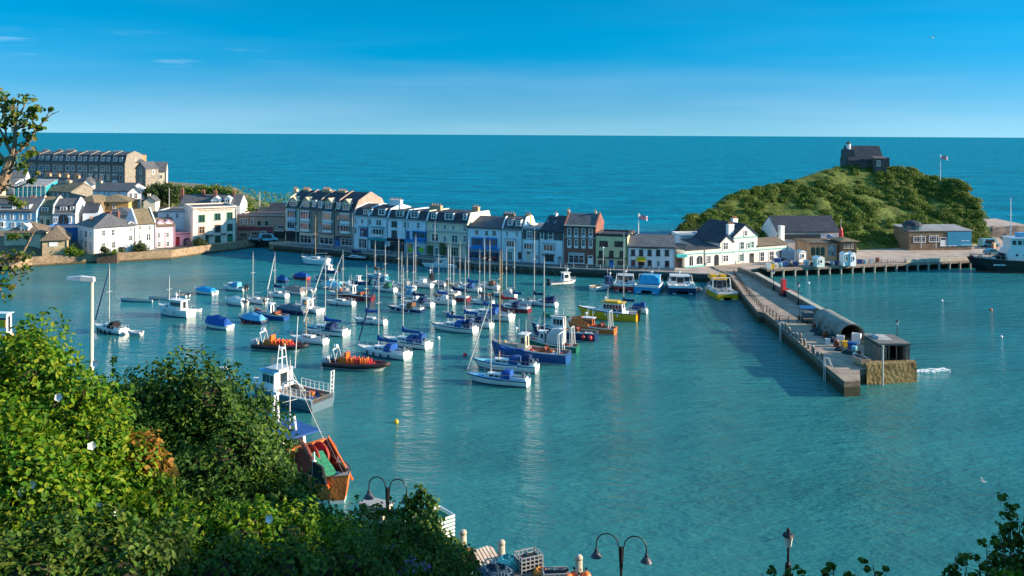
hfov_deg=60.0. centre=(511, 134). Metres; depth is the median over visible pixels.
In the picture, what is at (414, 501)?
young tree
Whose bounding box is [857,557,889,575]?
leafy shrub
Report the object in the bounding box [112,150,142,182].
terraced house
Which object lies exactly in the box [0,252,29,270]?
bank scrub
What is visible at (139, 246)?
shrub
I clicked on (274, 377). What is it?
work catamaran
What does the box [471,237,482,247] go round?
bay window
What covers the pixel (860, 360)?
upturned skiff
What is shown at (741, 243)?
window
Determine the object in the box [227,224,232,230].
window
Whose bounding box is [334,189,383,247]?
terraced house
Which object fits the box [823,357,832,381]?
pier ladder
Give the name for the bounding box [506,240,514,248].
bay window
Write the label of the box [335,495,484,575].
buddleia scrub
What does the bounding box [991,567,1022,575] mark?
leafy shrub
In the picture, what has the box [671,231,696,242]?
white house
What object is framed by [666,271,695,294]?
charter boat
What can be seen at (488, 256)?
parked car
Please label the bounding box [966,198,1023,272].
coaster
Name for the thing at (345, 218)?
bay window
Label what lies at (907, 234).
blue pavilion
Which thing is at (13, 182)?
lilac cottage
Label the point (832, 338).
net heap
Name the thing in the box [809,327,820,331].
net heap
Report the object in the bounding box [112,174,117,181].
bay window
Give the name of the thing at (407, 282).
yacht
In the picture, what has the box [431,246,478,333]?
yacht
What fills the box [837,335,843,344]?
fish crate
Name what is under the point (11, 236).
bush
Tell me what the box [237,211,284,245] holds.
quay shops
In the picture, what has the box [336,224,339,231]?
window
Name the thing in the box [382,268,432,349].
yacht
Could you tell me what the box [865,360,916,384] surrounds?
pier end wall
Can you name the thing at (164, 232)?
pink house
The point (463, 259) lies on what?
quay road
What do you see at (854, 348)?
blue barrel
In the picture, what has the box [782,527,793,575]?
lamp post
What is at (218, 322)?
covered boat
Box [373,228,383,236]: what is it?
bay window
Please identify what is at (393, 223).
window
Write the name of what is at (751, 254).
door
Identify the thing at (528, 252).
door
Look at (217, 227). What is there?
window
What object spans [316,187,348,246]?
terraced house
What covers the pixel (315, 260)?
yacht
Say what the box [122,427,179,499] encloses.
amber shrub
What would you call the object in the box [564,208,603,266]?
brick house
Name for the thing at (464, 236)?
window
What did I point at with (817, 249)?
window
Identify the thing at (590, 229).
window
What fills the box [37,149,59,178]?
terraced house
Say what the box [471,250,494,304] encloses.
yacht
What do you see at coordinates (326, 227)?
bay window
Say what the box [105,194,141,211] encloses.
orange hall
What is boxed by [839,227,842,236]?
red cone
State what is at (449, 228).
cream quay house
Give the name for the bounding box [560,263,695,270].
quay railing
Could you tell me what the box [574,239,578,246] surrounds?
window
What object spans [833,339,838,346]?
rusty drum
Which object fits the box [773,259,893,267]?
jetty railing
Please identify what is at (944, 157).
flagpole
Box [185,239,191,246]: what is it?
shrub
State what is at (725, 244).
window
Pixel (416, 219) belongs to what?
quay house
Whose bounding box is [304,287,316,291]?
dinghy
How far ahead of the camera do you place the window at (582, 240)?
204.74 m
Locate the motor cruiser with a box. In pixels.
[158,274,195,317]
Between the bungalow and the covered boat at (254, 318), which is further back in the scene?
the bungalow
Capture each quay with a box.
[269,218,1023,282]
[451,544,551,575]
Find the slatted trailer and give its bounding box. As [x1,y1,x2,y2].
[405,506,454,536]
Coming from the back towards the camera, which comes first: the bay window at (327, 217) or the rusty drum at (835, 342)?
the bay window at (327, 217)
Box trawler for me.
[268,360,353,503]
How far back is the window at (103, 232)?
219.44 m
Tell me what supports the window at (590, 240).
in the brick house at (581, 230)
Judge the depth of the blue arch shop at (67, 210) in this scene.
236.13 m
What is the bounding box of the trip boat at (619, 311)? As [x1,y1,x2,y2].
[577,291,640,321]
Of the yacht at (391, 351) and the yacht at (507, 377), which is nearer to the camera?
the yacht at (507, 377)
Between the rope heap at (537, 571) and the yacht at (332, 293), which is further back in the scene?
the yacht at (332, 293)
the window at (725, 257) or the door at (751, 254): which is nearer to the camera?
the window at (725, 257)
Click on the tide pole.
(882, 364)
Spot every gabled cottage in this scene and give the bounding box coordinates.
[44,172,55,178]
[54,173,65,181]
[62,173,73,181]
[72,174,95,187]
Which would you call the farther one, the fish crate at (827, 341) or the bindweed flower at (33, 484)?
the fish crate at (827, 341)
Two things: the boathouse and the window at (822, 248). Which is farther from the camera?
the boathouse
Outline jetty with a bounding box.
[760,257,970,277]
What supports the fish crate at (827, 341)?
on the pier
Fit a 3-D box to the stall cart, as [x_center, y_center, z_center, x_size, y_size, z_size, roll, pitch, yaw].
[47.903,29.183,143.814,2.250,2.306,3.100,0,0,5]
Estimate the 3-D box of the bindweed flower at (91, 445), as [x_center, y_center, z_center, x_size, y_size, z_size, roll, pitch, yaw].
[-5.170,3.837,10.924,0.099,0.102,0.068,0,-20,-20]
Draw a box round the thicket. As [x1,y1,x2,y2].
[90,344,367,575]
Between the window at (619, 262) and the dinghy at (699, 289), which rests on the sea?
the dinghy at (699, 289)
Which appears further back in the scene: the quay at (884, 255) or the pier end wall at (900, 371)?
the quay at (884, 255)
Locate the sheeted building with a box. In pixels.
[15,179,57,196]
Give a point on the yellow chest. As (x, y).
(844, 343)
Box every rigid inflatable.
[249,327,308,351]
[320,344,390,370]
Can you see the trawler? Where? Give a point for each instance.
(316, 456)
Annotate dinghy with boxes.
[127,330,143,335]
[175,293,189,297]
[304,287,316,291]
[442,311,453,315]
[696,287,702,292]
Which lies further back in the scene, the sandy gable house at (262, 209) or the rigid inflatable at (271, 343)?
the sandy gable house at (262, 209)
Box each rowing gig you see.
[120,297,152,302]
[148,295,171,300]
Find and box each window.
[0,221,4,227]
[37,172,43,178]
[58,215,68,223]
[99,174,104,181]
[101,230,105,236]
[111,241,115,248]
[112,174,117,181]
[128,235,132,240]
[146,233,151,240]
[198,226,204,233]
[199,215,204,221]
[214,225,220,232]
[214,235,220,242]
[215,213,220,219]
[227,212,232,218]
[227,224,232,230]
[256,220,261,226]
[264,220,269,226]
[287,209,296,219]
[287,221,296,230]
[300,210,309,221]
[300,222,310,231]
[322,211,332,222]
[322,223,332,232]
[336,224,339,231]
[339,224,350,233]
[340,213,350,223]
[360,228,367,236]
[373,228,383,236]
[375,219,381,225]
[391,221,396,226]
[391,230,396,237]
[406,231,409,238]
[412,231,426,239]
[431,233,438,241]
[451,235,457,242]
[462,235,466,242]
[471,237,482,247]
[485,238,496,247]
[491,230,496,235]
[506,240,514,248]
[523,242,532,251]
[543,244,553,252]
[545,256,553,261]
[567,228,571,235]
[574,228,578,235]
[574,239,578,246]
[581,228,585,236]
[581,239,585,246]
[588,228,592,236]
[588,239,592,246]
[597,259,605,265]
[599,241,607,246]
[614,241,622,246]
[616,260,625,266]
[689,255,693,265]
[696,255,702,264]
[706,255,711,263]
[714,254,718,265]
[723,242,728,249]
[723,255,728,261]
[739,254,744,261]
[740,241,743,249]
[759,252,764,261]
[769,251,773,260]
[811,247,814,254]
[816,247,819,254]
[821,247,824,255]
[913,236,925,242]
[929,236,938,241]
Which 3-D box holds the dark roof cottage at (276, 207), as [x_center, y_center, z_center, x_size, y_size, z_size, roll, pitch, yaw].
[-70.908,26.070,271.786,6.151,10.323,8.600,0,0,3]
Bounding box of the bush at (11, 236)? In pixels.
[5,232,29,240]
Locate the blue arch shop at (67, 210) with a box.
[52,197,84,223]
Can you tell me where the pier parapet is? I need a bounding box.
[737,267,823,312]
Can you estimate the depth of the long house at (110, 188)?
273.77 m
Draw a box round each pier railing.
[733,270,763,311]
[766,306,797,322]
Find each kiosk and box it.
[675,254,686,267]
[795,249,805,261]
[812,255,824,266]
[839,251,848,265]
[847,251,855,265]
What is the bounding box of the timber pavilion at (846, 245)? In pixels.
[827,237,860,259]
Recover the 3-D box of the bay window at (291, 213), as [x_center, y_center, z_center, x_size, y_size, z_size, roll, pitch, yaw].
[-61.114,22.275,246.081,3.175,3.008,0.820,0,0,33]
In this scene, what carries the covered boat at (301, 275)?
on the sea
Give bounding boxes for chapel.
[127,185,141,208]
[840,139,910,173]
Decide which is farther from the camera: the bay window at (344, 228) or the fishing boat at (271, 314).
the bay window at (344, 228)
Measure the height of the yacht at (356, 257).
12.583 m
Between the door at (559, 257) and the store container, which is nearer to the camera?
the store container
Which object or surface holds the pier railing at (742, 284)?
on the pier
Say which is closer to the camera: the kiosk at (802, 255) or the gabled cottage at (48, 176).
the kiosk at (802, 255)
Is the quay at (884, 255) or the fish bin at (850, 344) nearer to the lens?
the fish bin at (850, 344)
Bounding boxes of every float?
[570,567,576,575]
[581,567,590,575]
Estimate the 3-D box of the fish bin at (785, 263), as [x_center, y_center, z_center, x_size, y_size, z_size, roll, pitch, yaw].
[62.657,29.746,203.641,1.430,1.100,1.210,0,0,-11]
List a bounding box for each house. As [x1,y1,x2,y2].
[0,197,44,230]
[10,170,29,180]
[22,149,44,178]
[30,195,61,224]
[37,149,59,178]
[51,149,72,176]
[64,149,84,177]
[76,151,93,177]
[76,211,136,253]
[82,203,102,220]
[83,194,106,212]
[84,177,95,188]
[88,150,104,180]
[92,179,145,199]
[97,203,130,219]
[99,151,117,181]
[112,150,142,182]
[126,207,155,248]
[135,155,146,182]
[135,161,158,186]
[155,162,167,184]
[155,217,174,247]
[258,207,268,211]
[283,187,315,242]
[299,187,334,244]
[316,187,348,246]
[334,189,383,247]
[353,202,385,249]
[367,197,410,250]
[387,207,428,252]
[404,207,429,254]
[426,203,490,258]
[466,215,503,260]
[502,211,534,261]
[523,223,543,262]
[540,211,566,264]
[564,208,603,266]
[596,229,632,267]
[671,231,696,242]
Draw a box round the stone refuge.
[862,334,910,360]
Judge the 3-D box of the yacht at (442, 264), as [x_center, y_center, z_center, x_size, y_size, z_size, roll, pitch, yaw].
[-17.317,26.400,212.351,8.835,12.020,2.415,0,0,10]
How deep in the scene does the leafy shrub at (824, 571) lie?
11.99 m
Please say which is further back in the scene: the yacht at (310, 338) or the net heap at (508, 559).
the yacht at (310, 338)
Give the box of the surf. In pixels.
[917,367,950,371]
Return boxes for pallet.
[473,545,498,566]
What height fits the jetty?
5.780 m
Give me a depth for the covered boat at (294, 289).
176.02 m
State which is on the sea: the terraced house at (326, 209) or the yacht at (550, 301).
the yacht at (550, 301)
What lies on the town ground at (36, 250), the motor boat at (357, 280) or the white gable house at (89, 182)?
the white gable house at (89, 182)
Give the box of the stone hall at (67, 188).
[47,179,93,197]
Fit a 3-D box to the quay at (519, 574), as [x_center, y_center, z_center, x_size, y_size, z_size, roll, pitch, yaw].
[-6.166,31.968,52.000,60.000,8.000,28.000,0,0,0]
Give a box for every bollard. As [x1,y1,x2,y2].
[459,529,466,544]
[497,539,504,557]
[575,554,582,575]
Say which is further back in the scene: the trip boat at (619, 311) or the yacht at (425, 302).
the yacht at (425, 302)
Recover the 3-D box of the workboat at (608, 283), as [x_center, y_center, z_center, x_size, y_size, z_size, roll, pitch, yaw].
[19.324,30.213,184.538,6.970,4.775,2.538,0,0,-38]
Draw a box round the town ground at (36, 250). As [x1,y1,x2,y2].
[0,182,284,266]
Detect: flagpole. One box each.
[638,213,647,233]
[940,154,947,180]
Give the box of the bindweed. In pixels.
[96,469,189,545]
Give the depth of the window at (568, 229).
205.64 m
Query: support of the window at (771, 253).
in the pier hotel at (711, 242)
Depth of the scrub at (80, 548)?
9.34 m
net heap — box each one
[479,562,514,575]
[497,553,518,572]
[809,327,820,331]
[814,330,822,335]
[824,336,836,341]
[834,345,846,351]
[841,349,852,354]
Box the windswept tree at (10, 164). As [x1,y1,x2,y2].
[0,87,58,303]
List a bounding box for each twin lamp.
[363,476,408,524]
[590,533,651,575]
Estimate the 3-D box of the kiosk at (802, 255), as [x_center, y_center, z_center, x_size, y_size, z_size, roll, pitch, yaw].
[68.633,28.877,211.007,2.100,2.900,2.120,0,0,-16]
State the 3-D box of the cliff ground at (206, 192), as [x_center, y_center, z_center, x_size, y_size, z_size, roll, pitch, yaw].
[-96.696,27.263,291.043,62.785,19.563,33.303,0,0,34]
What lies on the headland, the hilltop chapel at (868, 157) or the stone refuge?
the hilltop chapel at (868, 157)
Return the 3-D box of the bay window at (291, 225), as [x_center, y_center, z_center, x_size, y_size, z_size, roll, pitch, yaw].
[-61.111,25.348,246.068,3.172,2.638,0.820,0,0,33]
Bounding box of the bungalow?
[1,221,51,248]
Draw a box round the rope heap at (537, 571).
[532,566,546,575]
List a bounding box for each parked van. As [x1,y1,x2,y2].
[259,233,277,241]
[978,238,1000,246]
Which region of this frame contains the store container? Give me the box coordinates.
[358,498,393,521]
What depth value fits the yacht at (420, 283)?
184.89 m
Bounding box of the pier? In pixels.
[711,266,895,396]
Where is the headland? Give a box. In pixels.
[668,168,981,249]
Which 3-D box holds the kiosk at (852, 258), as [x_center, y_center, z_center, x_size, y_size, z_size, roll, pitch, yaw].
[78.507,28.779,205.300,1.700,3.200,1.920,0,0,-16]
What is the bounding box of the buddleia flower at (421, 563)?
[373,545,430,575]
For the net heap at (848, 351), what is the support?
on the pier
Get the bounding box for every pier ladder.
[779,321,784,340]
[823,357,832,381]
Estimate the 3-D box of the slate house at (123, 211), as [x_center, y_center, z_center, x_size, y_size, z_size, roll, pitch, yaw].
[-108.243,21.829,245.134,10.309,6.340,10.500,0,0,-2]
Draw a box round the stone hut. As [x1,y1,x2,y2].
[40,225,72,255]
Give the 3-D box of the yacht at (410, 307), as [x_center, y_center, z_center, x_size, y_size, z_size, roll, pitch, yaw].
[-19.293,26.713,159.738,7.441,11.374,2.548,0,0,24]
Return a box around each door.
[227,234,232,241]
[312,461,327,484]
[335,238,339,246]
[526,251,529,260]
[557,256,561,263]
[588,255,592,264]
[638,261,643,267]
[750,253,753,262]
[940,237,945,245]
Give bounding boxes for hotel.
[184,202,236,244]
[675,216,788,267]
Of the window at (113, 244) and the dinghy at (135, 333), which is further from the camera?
the window at (113, 244)
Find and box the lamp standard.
[66,275,94,377]
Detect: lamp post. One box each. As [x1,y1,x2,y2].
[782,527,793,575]
[797,282,799,304]
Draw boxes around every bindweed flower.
[30,481,36,488]
[54,393,62,401]
[88,441,95,449]
[91,359,98,367]
[265,514,272,523]
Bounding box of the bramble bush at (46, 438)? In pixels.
[0,307,177,553]
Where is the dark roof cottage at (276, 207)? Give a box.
[267,203,286,211]
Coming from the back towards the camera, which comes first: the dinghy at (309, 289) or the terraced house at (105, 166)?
the terraced house at (105, 166)
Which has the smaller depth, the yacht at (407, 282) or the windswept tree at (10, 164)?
the windswept tree at (10, 164)
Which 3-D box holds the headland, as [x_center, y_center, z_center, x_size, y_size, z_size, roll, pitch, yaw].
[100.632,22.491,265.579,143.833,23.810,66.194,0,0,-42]
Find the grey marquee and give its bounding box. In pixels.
[781,247,794,259]
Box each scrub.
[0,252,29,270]
[0,495,389,575]
[141,183,291,211]
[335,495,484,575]
[677,164,989,245]
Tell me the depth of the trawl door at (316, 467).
75.96 m
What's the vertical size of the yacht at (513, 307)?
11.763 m
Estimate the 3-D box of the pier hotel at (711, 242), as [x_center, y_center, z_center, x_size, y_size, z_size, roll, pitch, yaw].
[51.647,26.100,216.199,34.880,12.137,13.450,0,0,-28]
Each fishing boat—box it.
[254,294,288,320]
[336,276,374,301]
[491,320,570,364]
[529,309,579,353]
[531,257,598,341]
[568,310,616,334]
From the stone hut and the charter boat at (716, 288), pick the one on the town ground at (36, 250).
the stone hut
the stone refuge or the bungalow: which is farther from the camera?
the bungalow
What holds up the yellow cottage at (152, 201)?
on the town ground at (36, 250)
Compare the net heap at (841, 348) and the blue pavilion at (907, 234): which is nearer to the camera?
the net heap at (841, 348)
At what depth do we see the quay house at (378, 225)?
229.57 m
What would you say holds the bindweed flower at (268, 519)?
attached to the sunlit ivy
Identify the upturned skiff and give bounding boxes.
[852,352,870,367]
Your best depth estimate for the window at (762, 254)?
213.52 m
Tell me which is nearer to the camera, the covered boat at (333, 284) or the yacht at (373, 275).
the covered boat at (333, 284)
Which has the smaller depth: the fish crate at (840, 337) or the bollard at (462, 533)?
the bollard at (462, 533)
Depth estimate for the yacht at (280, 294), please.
173.14 m
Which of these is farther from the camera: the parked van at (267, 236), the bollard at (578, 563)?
the parked van at (267, 236)
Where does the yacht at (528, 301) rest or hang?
on the sea
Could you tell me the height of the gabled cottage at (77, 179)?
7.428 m
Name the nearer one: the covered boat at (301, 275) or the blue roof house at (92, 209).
the covered boat at (301, 275)
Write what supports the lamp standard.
on the hillside
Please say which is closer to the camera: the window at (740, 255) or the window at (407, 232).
the window at (740, 255)
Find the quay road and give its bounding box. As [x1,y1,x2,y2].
[293,243,674,270]
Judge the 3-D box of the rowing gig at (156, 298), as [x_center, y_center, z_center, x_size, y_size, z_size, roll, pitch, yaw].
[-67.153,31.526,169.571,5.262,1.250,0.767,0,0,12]
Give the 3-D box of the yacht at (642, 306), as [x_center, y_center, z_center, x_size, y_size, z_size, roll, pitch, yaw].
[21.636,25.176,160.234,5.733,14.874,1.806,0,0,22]
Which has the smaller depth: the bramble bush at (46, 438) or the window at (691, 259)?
the bramble bush at (46, 438)
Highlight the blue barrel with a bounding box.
[851,345,856,352]
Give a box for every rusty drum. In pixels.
[822,330,827,337]
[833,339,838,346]
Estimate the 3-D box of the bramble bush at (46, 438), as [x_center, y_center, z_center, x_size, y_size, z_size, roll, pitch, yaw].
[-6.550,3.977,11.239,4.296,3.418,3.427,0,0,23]
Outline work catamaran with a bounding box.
[253,317,334,412]
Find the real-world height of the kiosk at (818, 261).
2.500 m
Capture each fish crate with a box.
[766,263,770,268]
[803,260,808,265]
[825,338,829,344]
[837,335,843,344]
[852,332,861,344]
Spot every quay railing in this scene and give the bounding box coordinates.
[289,241,480,260]
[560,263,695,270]
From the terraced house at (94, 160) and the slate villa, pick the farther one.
the terraced house at (94, 160)
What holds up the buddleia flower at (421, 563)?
attached to the buddleia scrub at (441, 556)
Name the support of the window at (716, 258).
in the pier hotel at (711, 242)
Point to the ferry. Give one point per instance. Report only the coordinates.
(5, 319)
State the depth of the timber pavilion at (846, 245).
215.29 m
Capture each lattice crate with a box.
[514,547,542,574]
[542,566,569,575]
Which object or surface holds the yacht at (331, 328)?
on the sea
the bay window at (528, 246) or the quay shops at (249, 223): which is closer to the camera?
the bay window at (528, 246)
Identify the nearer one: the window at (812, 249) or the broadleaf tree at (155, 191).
the window at (812, 249)
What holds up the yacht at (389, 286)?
on the sea
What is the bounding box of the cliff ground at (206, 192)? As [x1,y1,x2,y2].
[178,187,249,210]
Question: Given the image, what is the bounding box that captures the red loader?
[779,279,797,296]
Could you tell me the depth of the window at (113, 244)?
221.11 m
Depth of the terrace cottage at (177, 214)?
250.38 m
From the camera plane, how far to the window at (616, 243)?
202.48 m
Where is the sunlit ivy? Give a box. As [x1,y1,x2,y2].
[151,492,363,569]
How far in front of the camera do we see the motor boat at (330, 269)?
204.13 m
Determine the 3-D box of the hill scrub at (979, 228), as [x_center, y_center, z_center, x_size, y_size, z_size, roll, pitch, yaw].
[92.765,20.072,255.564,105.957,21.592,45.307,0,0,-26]
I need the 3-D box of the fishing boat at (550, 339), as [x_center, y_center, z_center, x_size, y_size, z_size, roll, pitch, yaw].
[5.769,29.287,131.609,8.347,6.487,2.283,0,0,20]
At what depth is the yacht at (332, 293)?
175.05 m
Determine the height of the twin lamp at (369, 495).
8.630 m
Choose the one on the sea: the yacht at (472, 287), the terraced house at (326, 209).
the yacht at (472, 287)
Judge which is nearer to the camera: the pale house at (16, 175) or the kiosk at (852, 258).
the kiosk at (852, 258)
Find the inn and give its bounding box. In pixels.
[628,230,674,268]
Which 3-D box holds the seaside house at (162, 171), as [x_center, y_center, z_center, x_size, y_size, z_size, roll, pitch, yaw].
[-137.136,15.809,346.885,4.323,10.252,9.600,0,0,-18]
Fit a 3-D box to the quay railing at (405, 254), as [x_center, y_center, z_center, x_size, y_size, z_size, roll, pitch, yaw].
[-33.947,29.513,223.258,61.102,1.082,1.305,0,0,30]
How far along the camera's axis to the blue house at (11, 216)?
234.18 m
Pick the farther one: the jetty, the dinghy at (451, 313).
the jetty
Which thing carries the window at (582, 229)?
in the brick house at (581, 230)
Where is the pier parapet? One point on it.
(768, 282)
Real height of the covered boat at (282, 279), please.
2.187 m
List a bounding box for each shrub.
[64,244,84,255]
[99,246,109,254]
[110,248,117,255]
[117,245,125,252]
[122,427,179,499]
[129,240,150,251]
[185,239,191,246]
[191,236,207,246]
[761,564,805,575]
[820,562,854,575]
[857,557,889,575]
[938,552,980,575]
[967,538,1002,575]
[983,492,1023,575]
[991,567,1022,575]
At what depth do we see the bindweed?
11.13 m
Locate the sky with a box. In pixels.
[0,0,1023,137]
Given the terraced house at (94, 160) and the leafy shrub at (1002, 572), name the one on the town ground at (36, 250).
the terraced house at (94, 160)
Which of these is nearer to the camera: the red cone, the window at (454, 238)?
the window at (454, 238)
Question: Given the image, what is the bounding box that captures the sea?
[0,132,1023,575]
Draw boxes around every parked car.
[248,235,261,240]
[480,254,496,259]
[983,248,999,254]
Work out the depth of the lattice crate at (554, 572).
55.96 m
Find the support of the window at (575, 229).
in the brick house at (581, 230)
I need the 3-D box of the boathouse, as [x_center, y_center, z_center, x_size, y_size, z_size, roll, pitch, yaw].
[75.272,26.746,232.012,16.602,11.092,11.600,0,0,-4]
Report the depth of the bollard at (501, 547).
58.44 m
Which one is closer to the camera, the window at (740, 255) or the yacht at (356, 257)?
the window at (740, 255)
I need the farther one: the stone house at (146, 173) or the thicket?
the stone house at (146, 173)
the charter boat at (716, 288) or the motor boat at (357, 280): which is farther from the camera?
the motor boat at (357, 280)
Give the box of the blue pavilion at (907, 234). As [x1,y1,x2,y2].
[893,220,972,249]
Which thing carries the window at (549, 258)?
in the steep roof house at (552, 240)
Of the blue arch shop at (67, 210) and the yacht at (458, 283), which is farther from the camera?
the blue arch shop at (67, 210)
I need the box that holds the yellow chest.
[840,340,847,346]
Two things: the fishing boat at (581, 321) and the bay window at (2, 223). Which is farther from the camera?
the bay window at (2, 223)
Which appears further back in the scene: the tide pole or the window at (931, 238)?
the window at (931, 238)
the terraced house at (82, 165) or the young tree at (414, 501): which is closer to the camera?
the young tree at (414, 501)
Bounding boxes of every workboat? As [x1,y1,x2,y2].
[546,268,575,285]
[589,270,616,290]
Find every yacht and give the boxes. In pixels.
[94,263,129,334]
[247,255,267,304]
[267,253,289,298]
[290,277,329,344]
[301,216,332,264]
[304,255,350,336]
[326,265,355,306]
[329,251,350,295]
[342,212,366,260]
[353,264,387,325]
[357,269,412,360]
[367,245,388,278]
[373,246,397,292]
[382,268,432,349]
[388,254,425,313]
[389,239,416,289]
[395,256,418,298]
[402,250,434,307]
[404,237,433,287]
[422,223,456,268]
[427,255,455,305]
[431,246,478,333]
[433,257,470,301]
[439,245,460,294]
[449,244,467,286]
[454,242,481,292]
[457,257,493,328]
[461,238,514,321]
[466,296,530,387]
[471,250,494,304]
[472,250,539,373]
[480,242,500,289]
[492,250,531,312]
[493,247,517,297]
[509,241,531,305]
[528,227,558,307]
[617,234,647,313]
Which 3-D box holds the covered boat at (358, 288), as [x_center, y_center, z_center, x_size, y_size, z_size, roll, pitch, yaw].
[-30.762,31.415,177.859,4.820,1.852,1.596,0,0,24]
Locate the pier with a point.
(845, 375)
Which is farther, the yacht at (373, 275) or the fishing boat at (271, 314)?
the yacht at (373, 275)
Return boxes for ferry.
[0,311,13,340]
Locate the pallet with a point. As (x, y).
(485, 549)
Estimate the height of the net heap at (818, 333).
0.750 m
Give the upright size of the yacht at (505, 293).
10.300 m
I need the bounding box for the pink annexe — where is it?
[175,230,190,245]
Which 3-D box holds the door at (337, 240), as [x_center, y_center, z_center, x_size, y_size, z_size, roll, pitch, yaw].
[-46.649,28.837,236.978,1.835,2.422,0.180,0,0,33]
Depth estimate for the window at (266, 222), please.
251.34 m
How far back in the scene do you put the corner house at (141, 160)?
343.42 m
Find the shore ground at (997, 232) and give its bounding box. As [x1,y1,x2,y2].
[986,225,1023,240]
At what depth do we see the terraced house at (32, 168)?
347.09 m
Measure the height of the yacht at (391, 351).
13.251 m
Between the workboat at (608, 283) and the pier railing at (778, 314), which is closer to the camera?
the pier railing at (778, 314)
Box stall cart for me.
[798,305,815,322]
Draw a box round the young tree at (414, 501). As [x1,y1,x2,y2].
[395,484,445,538]
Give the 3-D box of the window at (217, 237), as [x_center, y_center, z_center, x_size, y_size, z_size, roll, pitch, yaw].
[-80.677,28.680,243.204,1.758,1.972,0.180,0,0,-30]
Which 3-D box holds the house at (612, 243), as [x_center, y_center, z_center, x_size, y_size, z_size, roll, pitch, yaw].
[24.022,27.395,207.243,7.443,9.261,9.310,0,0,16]
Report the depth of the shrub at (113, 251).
216.52 m
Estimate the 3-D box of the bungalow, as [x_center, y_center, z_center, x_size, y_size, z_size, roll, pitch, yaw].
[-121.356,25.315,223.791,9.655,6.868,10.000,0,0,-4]
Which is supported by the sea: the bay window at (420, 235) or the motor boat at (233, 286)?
the motor boat at (233, 286)
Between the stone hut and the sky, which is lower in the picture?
the stone hut
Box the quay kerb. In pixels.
[272,244,727,274]
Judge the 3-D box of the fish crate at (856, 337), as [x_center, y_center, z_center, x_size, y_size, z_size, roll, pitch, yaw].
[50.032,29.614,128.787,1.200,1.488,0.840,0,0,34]
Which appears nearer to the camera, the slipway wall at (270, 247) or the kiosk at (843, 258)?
the kiosk at (843, 258)
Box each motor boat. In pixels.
[223,282,248,291]
[295,297,324,313]
[321,264,341,273]
[351,275,371,284]
[373,276,392,284]
[420,269,448,285]
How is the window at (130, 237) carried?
in the white corner house at (108, 230)
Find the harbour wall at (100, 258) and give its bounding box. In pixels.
[8,240,254,270]
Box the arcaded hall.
[792,238,838,259]
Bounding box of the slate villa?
[179,188,246,214]
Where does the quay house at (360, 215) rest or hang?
on the quay at (884, 255)
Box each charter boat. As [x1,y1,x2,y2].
[613,270,635,291]
[634,263,663,293]
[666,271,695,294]
[705,273,737,300]
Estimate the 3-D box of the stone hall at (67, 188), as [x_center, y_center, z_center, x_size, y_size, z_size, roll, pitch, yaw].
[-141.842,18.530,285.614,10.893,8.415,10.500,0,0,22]
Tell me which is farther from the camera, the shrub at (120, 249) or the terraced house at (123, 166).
the terraced house at (123, 166)
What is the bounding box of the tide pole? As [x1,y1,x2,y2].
[882,345,883,384]
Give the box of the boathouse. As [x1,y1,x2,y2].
[761,215,838,249]
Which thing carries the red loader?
on the pier
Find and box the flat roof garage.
[48,224,77,241]
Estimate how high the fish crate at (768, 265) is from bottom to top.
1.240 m
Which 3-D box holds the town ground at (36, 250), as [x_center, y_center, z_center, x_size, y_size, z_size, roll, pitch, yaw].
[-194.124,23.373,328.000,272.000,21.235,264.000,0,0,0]
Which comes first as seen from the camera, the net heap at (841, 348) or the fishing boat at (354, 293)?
the net heap at (841, 348)
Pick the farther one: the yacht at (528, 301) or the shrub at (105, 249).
the shrub at (105, 249)
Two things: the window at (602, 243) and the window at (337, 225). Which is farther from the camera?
the window at (337, 225)
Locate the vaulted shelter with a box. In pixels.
[813,309,864,341]
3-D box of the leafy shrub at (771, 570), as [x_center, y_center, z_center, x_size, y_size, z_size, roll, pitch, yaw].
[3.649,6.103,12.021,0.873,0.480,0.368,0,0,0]
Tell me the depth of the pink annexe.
241.94 m
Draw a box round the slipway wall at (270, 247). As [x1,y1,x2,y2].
[269,243,292,250]
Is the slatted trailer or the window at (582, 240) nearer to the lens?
the slatted trailer
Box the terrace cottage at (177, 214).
[158,207,184,229]
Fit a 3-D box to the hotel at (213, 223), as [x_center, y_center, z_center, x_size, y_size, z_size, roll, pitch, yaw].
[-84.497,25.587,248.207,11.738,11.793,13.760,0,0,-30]
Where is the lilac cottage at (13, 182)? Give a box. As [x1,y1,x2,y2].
[6,179,22,193]
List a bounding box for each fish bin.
[774,258,780,262]
[781,261,788,266]
[847,341,857,349]
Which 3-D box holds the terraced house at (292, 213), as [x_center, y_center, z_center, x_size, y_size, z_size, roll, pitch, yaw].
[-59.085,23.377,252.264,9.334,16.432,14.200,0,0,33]
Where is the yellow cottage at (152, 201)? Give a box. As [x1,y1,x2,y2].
[143,194,160,211]
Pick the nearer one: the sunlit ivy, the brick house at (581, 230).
the sunlit ivy
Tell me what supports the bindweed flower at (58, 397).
attached to the bramble bush at (46, 438)
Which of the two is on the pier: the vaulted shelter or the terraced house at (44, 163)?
the vaulted shelter
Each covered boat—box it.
[194,286,218,294]
[203,315,234,330]
[225,296,248,306]
[239,312,267,324]
[276,274,288,282]
[276,303,308,315]
[283,285,305,294]
[292,272,310,279]
[314,274,333,281]
[321,280,345,289]
[349,286,368,293]
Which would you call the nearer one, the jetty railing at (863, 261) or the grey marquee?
the jetty railing at (863, 261)
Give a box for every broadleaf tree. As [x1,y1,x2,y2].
[142,185,161,198]
[149,180,173,204]
[160,184,181,206]

